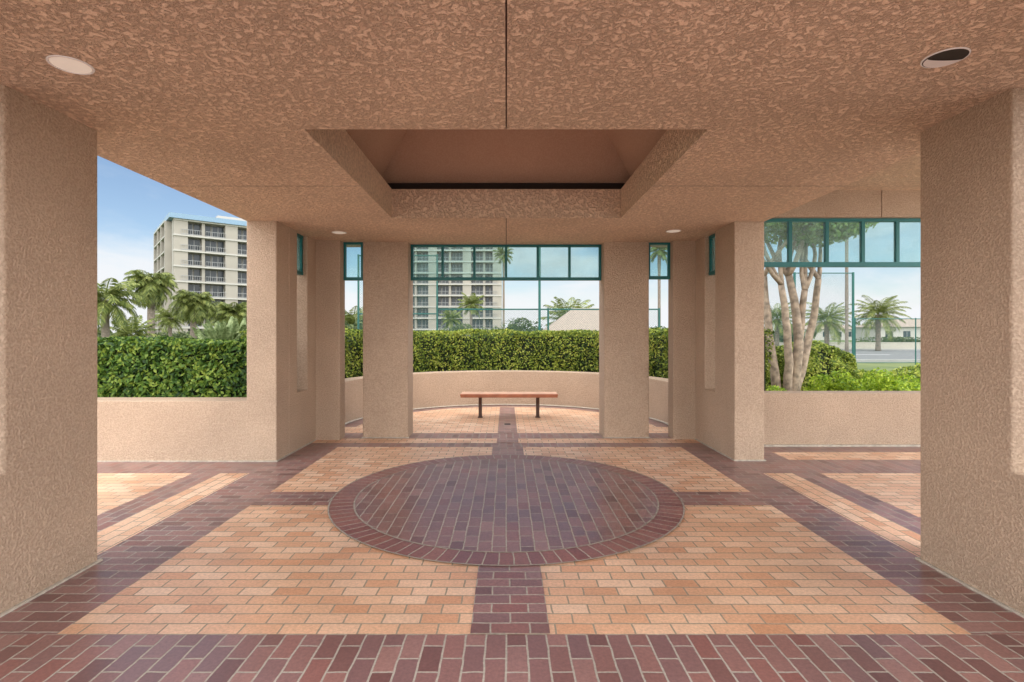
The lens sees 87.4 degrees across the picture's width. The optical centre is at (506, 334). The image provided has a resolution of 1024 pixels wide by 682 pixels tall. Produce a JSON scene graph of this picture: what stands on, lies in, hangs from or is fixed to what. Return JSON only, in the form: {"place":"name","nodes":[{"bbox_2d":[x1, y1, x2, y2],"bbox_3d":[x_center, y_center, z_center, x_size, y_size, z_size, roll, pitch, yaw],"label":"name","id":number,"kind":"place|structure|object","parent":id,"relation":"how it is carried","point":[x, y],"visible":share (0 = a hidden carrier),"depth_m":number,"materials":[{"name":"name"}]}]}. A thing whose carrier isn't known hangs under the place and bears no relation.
{"place":"outdoors","nodes":[
{"label":"outdoors","id":0,"kind":"place"},
{"bbox_2d":[154,212,246,335],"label":"apartment building","id":1,"kind":"structure","parent":0,"point":[197,254],"depth_m":107.51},
{"bbox_2d":[188,284,199,294],"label":"window","id":2,"kind":"structure","parent":1,"relation":"in","point":[191,287],"depth_m":106.14,"materials":[{"name":"grey glass"}]},
{"bbox_2d":[188,269,199,279],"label":"window","id":3,"kind":"structure","parent":1,"relation":"in","point":[190,271],"depth_m":106.24,"materials":[{"name":"grey glass"}]},
{"bbox_2d":[188,254,199,265],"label":"window","id":4,"kind":"structure","parent":1,"relation":"in","point":[190,256],"depth_m":106.24,"materials":[{"name":"grey glass"}]},
{"bbox_2d":[188,239,199,250],"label":"window","id":5,"kind":"structure","parent":1,"relation":"in","point":[190,241],"depth_m":106.14,"materials":[{"name":"grey glass"}]},
{"bbox_2d":[188,224,199,234],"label":"window","id":6,"kind":"structure","parent":1,"relation":"in","point":[190,226],"depth_m":106.24,"materials":[{"name":"grey glass"}]},
{"bbox_2d":[205,285,223,297],"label":"window","id":7,"kind":"structure","parent":1,"relation":"in","point":[215,289],"depth_m":108.71,"materials":[{"name":"grey glass"}]},
{"bbox_2d":[205,270,223,281],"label":"window","id":8,"kind":"structure","parent":1,"relation":"in","point":[208,274],"depth_m":108.37,"materials":[{"name":"grey glass"}]},
{"bbox_2d":[205,255,223,267],"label":"window","id":9,"kind":"structure","parent":1,"relation":"in","point":[207,258],"depth_m":108.58,"materials":[{"name":"grey glass"}]},
{"bbox_2d":[205,241,223,252],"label":"window","id":10,"kind":"structure","parent":1,"relation":"in","point":[209,244],"depth_m":108.47,"materials":[{"name":"grey glass"}]},
{"bbox_2d":[205,226,223,237],"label":"window","id":11,"kind":"structure","parent":1,"relation":"in","point":[219,230],"depth_m":108.58,"materials":[{"name":"grey glass"}]},
{"bbox_2d":[238,287,246,298],"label":"window","id":12,"kind":"structure","parent":1,"relation":"in","point":[239,288],"depth_m":111.89,"materials":[{"name":"grey glass"}]},
{"bbox_2d":[238,273,246,283],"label":"window","id":13,"kind":"structure","parent":1,"relation":"in","point":[242,277],"depth_m":111.75,"materials":[{"name":"grey glass"}]},
{"bbox_2d":[238,258,246,269],"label":"window","id":14,"kind":"structure","parent":1,"relation":"in","point":[239,259],"depth_m":111.89,"materials":[{"name":"grey glass"}]},
{"bbox_2d":[238,244,246,254],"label":"window","id":15,"kind":"structure","parent":1,"relation":"in","point":[242,248],"depth_m":111.75,"materials":[{"name":"grey glass"}]},
{"bbox_2d":[238,229,246,240],"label":"window","id":16,"kind":"structure","parent":1,"relation":"in","point":[239,231],"depth_m":111.89,"materials":[{"name":"grey glass"}]},
{"bbox_2d":[413,247,503,330],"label":"apartment building","id":17,"kind":"structure","parent":0,"point":[458,261],"depth_m":141.70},
{"bbox_2d":[418,320,427,327],"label":"window","id":18,"kind":"structure","parent":17,"relation":"in","point":[424,323],"depth_m":142.93,"materials":[{"name":"grey glass"}]},
{"bbox_2d":[418,309,427,317],"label":"window","id":19,"kind":"structure","parent":17,"relation":"in","point":[426,310],"depth_m":142.93,"materials":[{"name":"grey glass"}]},
{"bbox_2d":[418,297,427,305],"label":"window","id":20,"kind":"structure","parent":17,"relation":"in","point":[424,299],"depth_m":142.93,"materials":[{"name":"grey glass"}]},
{"bbox_2d":[418,286,427,293],"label":"window","id":21,"kind":"structure","parent":17,"relation":"in","point":[425,291],"depth_m":142.93,"materials":[{"name":"grey glass"}]},
{"bbox_2d":[418,275,427,282],"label":"window","id":22,"kind":"structure","parent":17,"relation":"in","point":[418,275],"depth_m":142.93,"materials":[{"name":"grey glass"}]},
{"bbox_2d":[418,264,427,271],"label":"window","id":23,"kind":"structure","parent":17,"relation":"in","point":[425,265],"depth_m":142.93,"materials":[{"name":"grey glass"}]},
{"bbox_2d":[418,253,427,259],"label":"window","id":24,"kind":"structure","parent":17,"relation":"in","point":[426,257],"depth_m":142.93,"materials":[{"name":"grey glass"}]},
{"bbox_2d":[438,320,448,327],"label":"window","id":25,"kind":"structure","parent":17,"relation":"in","point":[439,321],"depth_m":142.93,"materials":[{"name":"grey glass"}]},
{"bbox_2d":[438,297,448,305],"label":"window","id":26,"kind":"structure","parent":17,"relation":"in","point":[444,299],"depth_m":142.93,"materials":[{"name":"grey glass"}]},
{"bbox_2d":[438,286,448,294],"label":"window","id":27,"kind":"structure","parent":17,"relation":"in","point":[444,288],"depth_m":142.93,"materials":[{"name":"grey glass"}]},
{"bbox_2d":[438,275,448,283],"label":"window","id":28,"kind":"structure","parent":17,"relation":"in","point":[438,275],"depth_m":142.93,"materials":[{"name":"grey glass"}]},
{"bbox_2d":[438,264,448,271],"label":"window","id":29,"kind":"structure","parent":17,"relation":"in","point":[439,265],"depth_m":142.93,"materials":[{"name":"grey glass"}]},
{"bbox_2d":[438,253,448,260],"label":"window","id":30,"kind":"structure","parent":17,"relation":"in","point":[446,255],"depth_m":142.93,"materials":[{"name":"grey glass"}]},
{"bbox_2d":[452,297,462,305],"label":"window","id":31,"kind":"structure","parent":17,"relation":"in","point":[453,298],"depth_m":142.93,"materials":[{"name":"grey glass"}]},
{"bbox_2d":[452,286,462,293],"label":"window","id":32,"kind":"structure","parent":17,"relation":"in","point":[458,288],"depth_m":142.93,"materials":[{"name":"grey glass"}]},
{"bbox_2d":[452,275,462,282],"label":"window","id":33,"kind":"structure","parent":17,"relation":"in","point":[452,275],"depth_m":142.93,"materials":[{"name":"grey glass"}]},
{"bbox_2d":[452,264,462,271],"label":"window","id":34,"kind":"structure","parent":17,"relation":"in","point":[453,265],"depth_m":142.93,"materials":[{"name":"grey glass"}]},
{"bbox_2d":[452,253,462,259],"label":"window","id":35,"kind":"structure","parent":17,"relation":"in","point":[460,255],"depth_m":142.93,"materials":[{"name":"grey glass"}]},
{"bbox_2d":[472,320,482,327],"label":"window","id":36,"kind":"structure","parent":17,"relation":"in","point":[480,322],"depth_m":142.93,"materials":[{"name":"grey glass"}]},
{"bbox_2d":[472,310,482,317],"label":"window","id":37,"kind":"structure","parent":17,"relation":"in","point":[480,312],"depth_m":142.93,"materials":[{"name":"grey glass"}]},
{"bbox_2d":[472,286,482,293],"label":"window","id":38,"kind":"structure","parent":17,"relation":"in","point":[478,288],"depth_m":142.93,"materials":[{"name":"grey glass"}]},
{"bbox_2d":[472,275,482,282],"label":"window","id":39,"kind":"structure","parent":17,"relation":"in","point":[472,275],"depth_m":142.93,"materials":[{"name":"grey glass"}]},
{"bbox_2d":[472,264,482,271],"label":"window","id":40,"kind":"structure","parent":17,"relation":"in","point":[477,265],"depth_m":142.93,"materials":[{"name":"grey glass"}]},
{"bbox_2d":[472,253,482,259],"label":"window","id":41,"kind":"structure","parent":17,"relation":"in","point":[478,255],"depth_m":142.93,"materials":[{"name":"grey glass"}]},
{"bbox_2d":[486,320,492,327],"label":"window","id":42,"kind":"structure","parent":17,"relation":"in","point":[487,321],"depth_m":142.93,"materials":[{"name":"grey glass"}]},
{"bbox_2d":[486,310,492,317],"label":"window","id":43,"kind":"structure","parent":17,"relation":"in","point":[487,311],"depth_m":142.93,"materials":[{"name":"grey glass"}]},
{"bbox_2d":[486,297,492,305],"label":"window","id":44,"kind":"structure","parent":17,"relation":"in","point":[487,298],"depth_m":142.93,"materials":[{"name":"grey glass"}]},
{"bbox_2d":[486,286,492,293],"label":"window","id":45,"kind":"structure","parent":17,"relation":"in","point":[487,287],"depth_m":142.93,"materials":[{"name":"grey glass"}]},
{"bbox_2d":[486,264,492,271],"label":"window","id":46,"kind":"structure","parent":17,"relation":"in","point":[487,265],"depth_m":142.93,"materials":[{"name":"grey glass"}]},
{"bbox_2d":[486,253,492,259],"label":"window","id":47,"kind":"structure","parent":17,"relation":"in","point":[487,254],"depth_m":142.93,"materials":[{"name":"grey glass"}]},
{"bbox_2d":[97,156,920,333],"label":"sky","id":48,"kind":"structure","parent":0,"point":[131,205],"materials":[{"name":"blue"}]},
{"bbox_2d":[0,405,1023,681],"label":"brick floor","id":49,"kind":"structure","parent":0,"point":[790,565],"depth_m":3.38,"materials":[{"name":"beige brick"}]},
{"bbox_2d":[345,370,667,422],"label":"curved low wall","id":50,"kind":"structure","parent":49,"relation":"on","point":[448,388],"depth_m":11.07,"materials":[{"name":"paint"}]},
{"bbox_2d":[328,455,684,565],"bbox_3d":[0.000,1.490,5.050,3.196,0.001,3.196,0,0,0],"label":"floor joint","id":51,"kind":"object","parent":49,"relation":"on","point":[514,551],"visible":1,"depth_m":4.03,"materials":[{"name":"brick"}]},
{"bbox_2d":[460,392,557,417],"bbox_3d":[0.050,1.280,9.716,1.740,0.440,0.421,0,0,0],"label":"bench","id":52,"kind":"object","parent":49,"relation":"on","point":[481,395],"visible":1,"depth_m":9.52,"materials":[{"name":"brown wood"}]},
{"bbox_2d":[0,0,1023,613],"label":"pavilion","id":53,"kind":"structure","parent":49,"relation":"on","point":[388,136],"depth_m":3.33,"materials":[{"name":"paint"}]},
{"bbox_2d":[45,55,94,74],"bbox_3d":[-2.170,-1.367,2.670,0.193,0.056,0.193,0,0,0],"label":"ceiling light","id":54,"kind":"object","parent":53,"relation":"attached to","point":[70,65],"visible":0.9,"depth_m":2.66,"materials":[{"name":"white plastic"}]},
{"bbox_2d":[297,233,302,274],"bbox_3d":[-2.800,-1.083,7.130,0.060,0.545,0.360,0,0,0],"label":"transom window","id":55,"kind":"structure","parent":53,"relation":"in","point":[299,237],"depth_m":7.27,"materials":[{"name":"teal paint"}]},
{"bbox_2d":[332,231,345,233],"bbox_3d":[-2.200,-1.367,7.050,0.193,0.056,0.193,0,0,0],"label":"ceiling light","id":56,"kind":"object","parent":53,"relation":"attached to","point":[338,232],"visible":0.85,"depth_m":7.04,"materials":[{"name":"white plastic"}]},
{"bbox_2d":[343,242,362,280],"bbox_3d":[-2.226,-1.068,7.820,0.282,0.555,0.060,0,0,0],"label":"transom window","id":57,"kind":"structure","parent":53,"relation":"in","point":[345,278],"depth_m":7.79,"materials":[{"name":"teal paint"}]},
{"bbox_2d":[411,244,600,280],"bbox_3d":[-0.003,-1.078,8.020,2.845,0.535,0.060,0,0,0],"label":"transom window","id":58,"kind":"structure","parent":53,"relation":"in","point":[442,278],"depth_m":7.99,"materials":[{"name":"teal paint"}]},
{"bbox_2d":[649,242,669,279],"bbox_3d":[2.235,-1.078,7.850,0.320,0.535,0.060,0,0,0],"label":"transom window","id":59,"kind":"structure","parent":53,"relation":"in","point":[667,277],"depth_m":7.82,"materials":[{"name":"teal paint"}]},
{"bbox_2d":[666,230,680,232],"bbox_3d":[2.170,-1.367,6.950,0.193,0.056,0.193,0,0,0],"label":"ceiling light","id":60,"kind":"object","parent":53,"relation":"attached to","point":[671,231],"visible":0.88,"depth_m":6.97,"materials":[{"name":"white plastic"}]},
{"bbox_2d":[709,233,714,274],"bbox_3d":[2.800,-1.083,7.150,0.060,0.545,0.360,0,0,0],"label":"transom window","id":61,"kind":"structure","parent":53,"relation":"in","point":[712,237],"depth_m":7.28,"materials":[{"name":"teal paint"}]},
{"bbox_2d":[764,218,920,266],"bbox_3d":[4.690,-1.250,7.300,3.220,0.660,0.060,0,0,0],"label":"transom window","id":62,"kind":"structure","parent":53,"relation":"in","point":[825,263],"depth_m":7.27,"materials":[{"name":"teal paint"}]},
{"bbox_2d":[920,47,970,67],"bbox_3d":[2.130,-1.341,2.600,0.193,0.006,0.193,0,0,0],"label":"ceiling light","id":63,"kind":"object","parent":53,"relation":"attached to","point":[946,57],"visible":1,"depth_m":2.59,"materials":[{"name":"metal"}]},
{"bbox_2d":[0,404,1023,617],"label":"base joint","id":64,"kind":"object","parent":49,"relation":"on","point":[36,595],"visible":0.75,"depth_m":6.32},
{"bbox_2d":[764,391,920,443],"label":"wall","id":65,"kind":"structure","parent":49,"relation":"on","point":[842,417],"depth_m":7.20,"materials":[{"name":"paint"}]},
{"bbox_2d":[765,348,782,388],"bbox_3d":[5.761,0.832,12.914,1.566,1.375,1.606,0,0,0],"label":"shrub","id":66,"kind":"object","parent":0,"point":[768,370],"visible":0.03,"depth_m":12.26,"materials":[{"name":"green plant"}]},
{"bbox_2d":[766,385,786,390],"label":"ground cover shrub","id":67,"kind":"object","parent":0,"point":[777,388],"visible":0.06,"depth_m":10.06,"materials":[{"name":"green plant"}]},
{"bbox_2d":[803,383,831,390],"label":"ground cover shrub","id":68,"kind":"object","parent":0,"point":[807,389],"depth_m":10.67,"materials":[{"name":"green plant"}]},
{"bbox_2d":[791,322,851,339],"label":"house","id":69,"kind":"structure","parent":0,"point":[841,332],"depth_m":150.00,"materials":[{"name":"beige paint"}]},
{"bbox_2d":[764,222,879,390],"bbox_3d":[5.876,-1.225,11.023,3.628,5.522,3.292,0,0,0],"label":"multi trunk tree","id":70,"kind":"object","parent":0,"point":[805,235],"visible":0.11,"depth_m":10.85,"materials":[{"name":"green plant"}]},
{"bbox_2d":[807,369,863,390],"bbox_3d":[5.530,1.057,9.033,0.866,0.959,0.952,0,0,40],"label":"ground cover shrub","id":71,"kind":"object","parent":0,"point":[846,384],"visible":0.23,"depth_m":9.05,"materials":[{"name":"green plant"}]},
{"bbox_2d":[774,342,920,348],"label":"boundary wall","id":72,"kind":"structure","parent":0,"point":[895,345],"depth_m":56.00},
{"bbox_2d":[779,340,920,372],"bbox_3d":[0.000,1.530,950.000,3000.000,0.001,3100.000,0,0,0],"label":"ground","id":73,"kind":"structure","parent":0,"point":[881,366],"depth_m":26.52,"materials":[{"name":"green plant"}]},
{"bbox_2d":[97,278,144,337],"bbox_3d":[-19.358,-0.600,25.925,3.167,4.259,3.066,0,0,0],"label":"palm tree","id":74,"kind":"object","parent":73,"relation":"on","point":[105,306],"visible":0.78,"depth_m":25.84,"materials":[{"name":"green plant"}]},
{"bbox_2d":[110,315,159,337],"bbox_3d":[-20.942,0.203,30.101,2.778,2.654,2.622,0,0,0],"label":"shrub","id":75,"kind":"object","parent":73,"relation":"on","point":[137,329],"visible":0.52,"depth_m":29.96,"materials":[{"name":"green plant"}]},
{"bbox_2d":[123,269,178,337],"bbox_3d":[-23.788,-1.391,36.066,3.157,5.842,3.202,0,0,0],"label":"palm tree","id":76,"kind":"object","parent":73,"relation":"on","point":[152,290],"visible":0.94,"depth_m":35.59,"materials":[{"name":"green plant"}]},
{"bbox_2d":[146,331,188,337],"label":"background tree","id":77,"kind":"object","parent":73,"relation":"on","point":[162,334],"visible":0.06,"depth_m":89.47,"materials":[{"name":"green plant"}]},
{"bbox_2d":[155,307,184,336],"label":"palm tree","id":78,"kind":"object","parent":73,"relation":"on","point":[169,319],"visible":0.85,"depth_m":61.52,"materials":[{"name":"green plant"}]},
{"bbox_2d":[97,335,246,396],"bbox_3d":[-6.377,0.762,7.449,6.324,1.553,1.492,0,0,0],"label":"hedge","id":79,"kind":"object","parent":73,"relation":"on","point":[149,366],"visible":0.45,"depth_m":6.83,"materials":[{"name":"green plant"}]},
{"bbox_2d":[168,289,215,337],"bbox_3d":[-23.382,-0.889,40.060,3.227,4.838,3.172,0,0,0],"label":"palm tree","id":80,"kind":"object","parent":73,"relation":"on","point":[195,307],"visible":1,"depth_m":39.38,"materials":[{"name":"green plant"}]},
{"bbox_2d":[172,329,211,338],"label":"background tree","id":81,"kind":"object","parent":73,"relation":"on","point":[183,335],"visible":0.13,"depth_m":87.33,"materials":[{"name":"green plant"}]},
{"bbox_2d":[187,321,219,338],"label":"spiky shrub","id":82,"kind":"object","parent":73,"relation":"on","point":[198,330],"visible":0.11,"depth_m":11.04,"materials":[{"name":"green plant"}]},
{"bbox_2d":[205,302,223,325],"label":"palm tree","id":83,"kind":"object","parent":73,"relation":"on","point":[212,317],"visible":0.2,"depth_m":65.18,"materials":[{"name":"green plant"}]},
{"bbox_2d":[190,316,245,340],"bbox_3d":[-5.091,0.582,9.598,1.061,1.836,1.156,0,0,35],"label":"spiky shrub","id":84,"kind":"object","parent":73,"relation":"on","point":[223,331],"visible":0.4,"depth_m":9.49,"materials":[{"name":"green plant"}]},
{"bbox_2d":[213,301,246,325],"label":"palm tree","id":85,"kind":"object","parent":73,"relation":"on","point":[226,310],"visible":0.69,"depth_m":41.42,"materials":[{"name":"green plant"}]},
{"bbox_2d":[219,317,246,338],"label":"spiky shrub","id":86,"kind":"object","parent":73,"relation":"on","point":[242,326],"visible":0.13,"depth_m":10.07,"materials":[{"name":"green plant"}]},
{"bbox_2d":[345,319,362,336],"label":"background shrub","id":87,"kind":"object","parent":73,"relation":"on","point":[352,326],"visible":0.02,"depth_m":27.19,"materials":[{"name":"green plant"}]},
{"bbox_2d":[357,254,437,330],"bbox_3d":[-3.848,-0.655,18.992,2.859,4.370,0.084,0,0,0],"label":"chain link fence","id":88,"kind":"object","parent":73,"relation":"on","point":[415,313],"visible":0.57,"depth_m":18.97,"materials":[{"name":"green metal"}]},
{"bbox_2d":[439,310,462,328],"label":"palm tree","id":89,"kind":"object","parent":73,"relation":"on","point":[453,316],"visible":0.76,"depth_m":69.78,"materials":[{"name":"green plant"}]},
{"bbox_2d":[439,323,473,335],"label":"background shrub","id":90,"kind":"object","parent":73,"relation":"on","point":[457,327],"visible":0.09,"depth_m":54.34,"materials":[{"name":"green plant"}]},
{"bbox_2d":[97,321,859,336],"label":"distant tree belt","id":91,"kind":"object","parent":73,"relation":"on","point":[111,333],"depth_m":178.83,"materials":[{"name":"green plant"}]},
{"bbox_2d":[493,247,513,328],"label":"palm tree","id":92,"kind":"object","parent":73,"relation":"on","point":[501,254],"visible":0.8,"depth_m":79.85,"materials":[{"name":"green plant"}]},
{"bbox_2d":[239,327,774,390],"bbox_3d":[0.002,0.684,10.660,8.497,1.695,4.632,0,0,0],"label":"hedge","id":93,"kind":"object","parent":73,"relation":"on","point":[542,350],"visible":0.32,"depth_m":11.58,"materials":[{"name":"green plant"}]},
{"bbox_2d":[501,317,542,334],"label":"background shrub","id":94,"kind":"object","parent":73,"relation":"on","point":[523,326],"visible":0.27,"depth_m":59.57,"materials":[{"name":"green plant"}]},
{"bbox_2d":[538,247,540,330],"bbox_3d":[1.174,-0.785,18.900,0.086,4.630,0.086,0,0,0],"label":"fence post","id":95,"kind":"object","parent":73,"relation":"on","point":[539,305],"visible":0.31,"depth_m":18.88,"materials":[{"name":"green metal"}]},
{"bbox_2d":[650,247,666,325],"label":"palm tree","id":96,"kind":"object","parent":73,"relation":"on","point":[658,253],"visible":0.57,"depth_m":59.88,"materials":[{"name":"green plant"}]},
{"bbox_2d":[764,302,792,345],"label":"palm tree","id":97,"kind":"object","parent":73,"relation":"on","point":[778,323],"visible":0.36,"depth_m":55.72,"materials":[{"name":"green plant"}]},
{"bbox_2d":[765,328,813,341],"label":"background shrub","id":98,"kind":"object","parent":73,"relation":"on","point":[780,338],"visible":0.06,"depth_m":59.57,"materials":[{"name":"green plant"}]},
{"bbox_2d":[764,272,853,353],"bbox_3d":[14.532,-0.805,27.000,6.018,4.670,0.115,0,0,0],"label":"chain link fence","id":99,"kind":"object","parent":73,"relation":"on","point":[852,300],"visible":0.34,"depth_m":26.95,"materials":[{"name":"green metal"}]},
{"bbox_2d":[775,340,860,390],"bbox_3d":[7.155,0.826,12.719,1.947,1.409,1.702,0,0,0],"label":"shrub","id":100,"kind":"object","parent":73,"relation":"on","point":[825,358],"visible":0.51,"depth_m":12.08,"materials":[{"name":"green plant"}]},
{"bbox_2d":[805,302,856,345],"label":"palm tree","id":101,"kind":"object","parent":73,"relation":"on","point":[835,327],"visible":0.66,"depth_m":51.57,"materials":[{"name":"green plant"}]},
{"bbox_2d":[854,318,920,364],"bbox_3d":[22.245,0.345,27.089,9.250,2.370,0.079,0,0,0],"label":"chain link fence","id":102,"kind":"object","parent":73,"relation":"on","point":[855,343],"visible":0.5,"depth_m":27.05,"materials":[{"name":"green metal"}]},
{"bbox_2d":[856,336,920,341],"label":"background shrub","id":103,"kind":"object","parent":73,"relation":"on","point":[900,339],"visible":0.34,"depth_m":69.50,"materials":[{"name":"green plant"}]},
{"bbox_2d":[847,369,886,380],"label":"shrub","id":104,"kind":"object","parent":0,"point":[861,371],"visible":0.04,"depth_m":14.44,"materials":[{"name":"green plant"}]},
{"bbox_2d":[842,350,920,358],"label":"road","id":105,"kind":"structure","parent":0,"point":[885,354],"depth_m":40.92,"materials":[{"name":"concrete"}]},
{"bbox_2d":[845,238,848,351],"bbox_3d":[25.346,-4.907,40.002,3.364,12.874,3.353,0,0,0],"label":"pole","id":106,"kind":"object","parent":105,"relation":"on","point":[847,294],"visible":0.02,"depth_m":39.91,"materials":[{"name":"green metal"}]},
{"bbox_2d":[848,295,910,350],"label":"palm tree","id":107,"kind":"object","parent":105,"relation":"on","point":[883,309],"visible":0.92,"depth_m":49.66,"materials":[{"name":"green plant"}]},
{"bbox_2d":[841,349,920,361],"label":"kerb","id":108,"kind":"structure","parent":105,"relation":"on","point":[887,360],"depth_m":29.69,"materials":[{"name":"concrete"}]},
{"bbox_2d":[856,378,911,390],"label":"ground cover shrub","id":109,"kind":"object","parent":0,"point":[861,379],"visible":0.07,"depth_m":11.86,"materials":[{"name":"green plant"}]},
{"bbox_2d":[861,367,912,390],"bbox_3d":[6.317,1.049,9.195,1.089,0.970,0.981,0,0,0],"label":"ground cover shrub","id":110,"kind":"object","parent":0,"point":[886,386],"visible":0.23,"depth_m":9.15,"materials":[{"name":"green plant"}]},
{"bbox_2d":[856,319,920,340],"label":"house","id":111,"kind":"structure","parent":0,"point":[911,328],"depth_m":120.11,"materials":[{"name":"beige paint"}]},
{"bbox_2d":[903,331,910,336],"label":"window","id":112,"kind":"structure","parent":111,"relation":"in","point":[904,332],"depth_m":119.95,"materials":[{"name":"grey glass"}]},
{"bbox_2d":[873,370,920,384],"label":"shrub","id":113,"kind":"object","parent":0,"point":[916,374],"visible":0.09,"depth_m":14.54,"materials":[{"name":"green plant"}]},
{"bbox_2d":[889,361,920,378],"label":"shrub","id":114,"kind":"object","parent":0,"point":[910,368],"visible":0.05,"depth_m":15.59,"materials":[{"name":"green plant"}]},
{"bbox_2d":[893,373,920,390],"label":"ground cover shrub","id":115,"kind":"object","parent":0,"point":[917,385],"visible":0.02,"depth_m":9.32,"materials":[{"name":"green plant"}]},
{"label":"court pavement","id":116,"kind":"structure","parent":0,"visible":0},
{"bbox_2d":[345,306,362,326],"bbox_3d":[-9.544,-0.209,34.077,3.421,3.477,3.564,0,0,37],"label":"palm tree","id":117,"kind":"object","parent":116,"relation":"on","point":[350,317],"visible":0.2,"depth_m":33.46,"materials":[{"name":"green plant"}]},
{"bbox_2d":[457,292,483,325],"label":"palm tree","id":118,"kind":"object","parent":116,"relation":"on","point":[471,302],"visible":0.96,"depth_m":59.66,"materials":[{"name":"green plant"}]},
{"bbox_2d":[438,308,659,335],"bbox_3d":[1.492,0.295,19.052,7.969,2.470,0.084,0,0,0],"label":"chain link fence","id":119,"kind":"object","parent":116,"relation":"on","point":[548,318],"visible":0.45,"depth_m":19.01,"materials":[{"name":"green metal"}]},
{"bbox_2d":[537,297,593,331],"bbox_3d":[4.269,-0.546,36.028,4.363,4.152,4.433,0,0,0],"label":"palm tree","id":120,"kind":"object","parent":116,"relation":"on","point":[561,306],"visible":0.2,"depth_m":35.75,"materials":[{"name":"green plant"}]},
{"bbox_2d":[543,308,598,330],"bbox_3d":[4.925,-0.025,32.000,5.550,3.110,3.400,0,0,0],"label":"court shelter","id":121,"kind":"object","parent":116,"relation":"on","point":[587,319],"visible":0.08,"depth_m":31.06,"materials":[{"name":"beige fabric"}]}
]}

